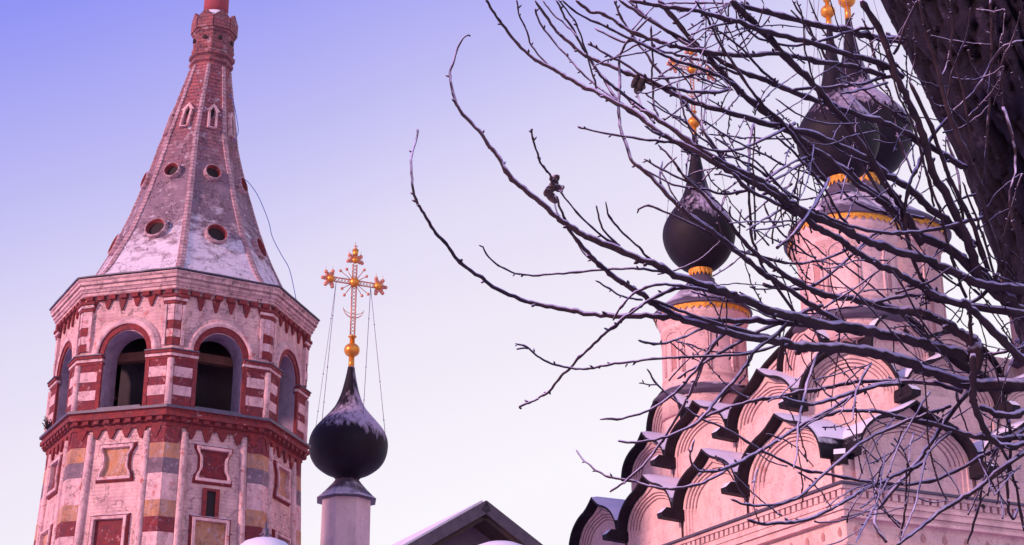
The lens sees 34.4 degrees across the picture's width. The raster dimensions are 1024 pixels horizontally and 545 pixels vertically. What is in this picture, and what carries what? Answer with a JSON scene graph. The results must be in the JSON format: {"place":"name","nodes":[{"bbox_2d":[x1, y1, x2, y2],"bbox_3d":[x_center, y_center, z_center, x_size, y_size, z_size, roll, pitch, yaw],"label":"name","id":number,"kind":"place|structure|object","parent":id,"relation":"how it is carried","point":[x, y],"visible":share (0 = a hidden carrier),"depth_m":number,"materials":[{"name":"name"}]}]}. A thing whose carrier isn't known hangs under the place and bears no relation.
{"place":"outdoors","nodes":[
{"label":"outdoors","id":0,"kind":"place"},
{"bbox_2d":[479,541,520,544],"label":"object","id":1,"kind":"structure","parent":0,"point":[500,543],"depth_m":20.68,"materials":[{"name":"white"}]},
{"bbox_2d":[0,0,1011,544],"label":"sky","id":2,"kind":"structure","parent":0,"point":[332,97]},
{"bbox_2d":[569,0,1023,544],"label":"church","id":3,"kind":"structure","parent":0,"point":[710,512],"depth_m":41.64,"materials":[{"name":"paint"}]},
{"bbox_3d":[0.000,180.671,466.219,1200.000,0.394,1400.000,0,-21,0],"label":"ground","id":4,"kind":"structure","parent":0,"visible":0},
{"bbox_2d":[33,0,319,544],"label":"bell tower","id":5,"kind":"structure","parent":4,"relation":"on","point":[186,323],"depth_m":39.67,"materials":[{"name":"brick"}]},
{"bbox_2d":[42,416,51,429],"bbox_3d":[-11.398,3.714,40.543,0.297,0.388,0.198,6,-22,-16],"label":"dry weed","id":6,"kind":"object","parent":5,"relation":"on","point":[47,424],"visible":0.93,"depth_m":40.50,"materials":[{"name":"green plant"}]},
{"bbox_2d":[107,234,124,255],"bbox_3d":[-9.993,-0.638,42.104,0.551,0.672,0.609,10,-23,-25],"label":"oculus window","id":7,"kind":"structure","parent":5,"relation":"in","point":[119,238],"depth_m":41.86,"materials":[{"name":"pink brick"}]},
{"bbox_2d":[140,172,152,189],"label":"oculus window","id":8,"kind":"structure","parent":5,"relation":"in","point":[146,179],"depth_m":42.89,"materials":[{"name":"white paint"}]},
{"bbox_2d":[144,218,168,238],"bbox_3d":[-8.862,-1.029,41.367,0.662,0.671,0.589,0,-21,0],"label":"oculus window","id":9,"kind":"structure","parent":5,"relation":"in","point":[156,227],"depth_m":41.29,"materials":[{"name":"white paint"}]},
{"bbox_2d":[162,109,175,135],"bbox_3d":[-9.047,-4.010,43.946,0.387,0.765,0.375,11,-24,-27],"label":"lancet window","id":10,"kind":"structure","parent":5,"relation":"in","point":[171,117],"depth_m":43.84,"materials":[{"name":"paint"}]},
{"bbox_2d":[163,162,181,178],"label":"oculus window","id":11,"kind":"structure","parent":5,"relation":"in","point":[172,170],"depth_m":42.49,"materials":[{"name":"white paint"}]},
{"bbox_2d":[179,102,194,127],"bbox_3d":[-8.544,-4.148,43.586,0.375,0.765,0.353,-6,-22,14],"label":"lancet window","id":12,"kind":"structure","parent":5,"relation":"in","point":[188,109],"depth_m":43.52,"materials":[{"name":"paint"}]},
{"bbox_2d":[201,488,219,517],"bbox_3d":[-6.952,5.324,38.062,0.400,0.680,0.100,11,-24,-27],"label":"slit window","id":13,"kind":"structure","parent":5,"relation":"in","point":[210,497],"depth_m":38.05,"materials":[{"name":"red brick"}]},
{"bbox_2d":[203,164,221,180],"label":"oculus window","id":14,"kind":"structure","parent":5,"relation":"in","point":[212,172],"depth_m":42.61,"materials":[{"name":"white paint"}]},
{"bbox_2d":[206,104,219,129],"bbox_3d":[-7.921,-4.118,43.664,0.375,0.765,0.312,11,-24,-27],"label":"lancet window","id":15,"kind":"structure","parent":5,"relation":"in","point":[213,108],"depth_m":43.61,"materials":[{"name":"paint"}]},
{"bbox_2d":[204,223,228,244],"bbox_3d":[-7.455,-0.887,41.454,0.609,0.672,0.551,10,-23,-25],"label":"oculus window","id":16,"kind":"structure","parent":5,"relation":"in","point":[215,233],"depth_m":41.39,"materials":[{"name":"white paint"}]},
{"bbox_2d":[227,112,235,138],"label":"lancet window","id":17,"kind":"structure","parent":5,"relation":"in","point":[231,121],"depth_m":44.04,"materials":[{"name":"paint"}]},
{"bbox_2d":[235,177,247,193],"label":"oculus window","id":18,"kind":"structure","parent":5,"relation":"in","point":[241,184],"depth_m":43.20,"materials":[{"name":"pink brick"}]},
{"bbox_2d":[251,237,266,259],"bbox_3d":[-6.627,-0.576,42.546,0.589,0.671,0.662,0,-21,0],"label":"oculus window","id":19,"kind":"structure","parent":5,"relation":"in","point":[256,242],"depth_m":42.38,"materials":[{"name":"white paint"}]},
{"bbox_2d":[230,94,295,297],"bbox_3d":[-6.521,-1.931,43.301,2.112,6.143,0.174,1,-21,-2],"label":"cable","id":20,"kind":"object","parent":5,"relation":"on","point":[262,205],"visible":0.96,"depth_m":43.09,"materials":[{"name":"black metal"}]},
{"bbox_2d":[241,522,287,544],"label":"gate turret","id":21,"kind":"object","parent":4,"relation":"on","point":[265,539],"visible":1,"depth_m":23.70,"materials":[{"name":"brick"}]},
{"bbox_2d":[309,243,387,544],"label":"domed turret","id":22,"kind":"object","parent":4,"relation":"on","point":[348,443],"visible":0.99,"depth_m":46.55,"materials":[{"name":"paint"}]},
{"bbox_2d":[392,500,542,544],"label":"gabled house","id":23,"kind":"structure","parent":4,"relation":"on","point":[479,522],"depth_m":25.96,"materials":[{"name":"paint"}]},
{"bbox_2d":[409,0,1023,544],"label":"bare tree","id":24,"kind":"object","parent":4,"relation":"on","point":[967,58],"visible":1,"depth_m":8.13,"materials":[{"name":"brown plant"}]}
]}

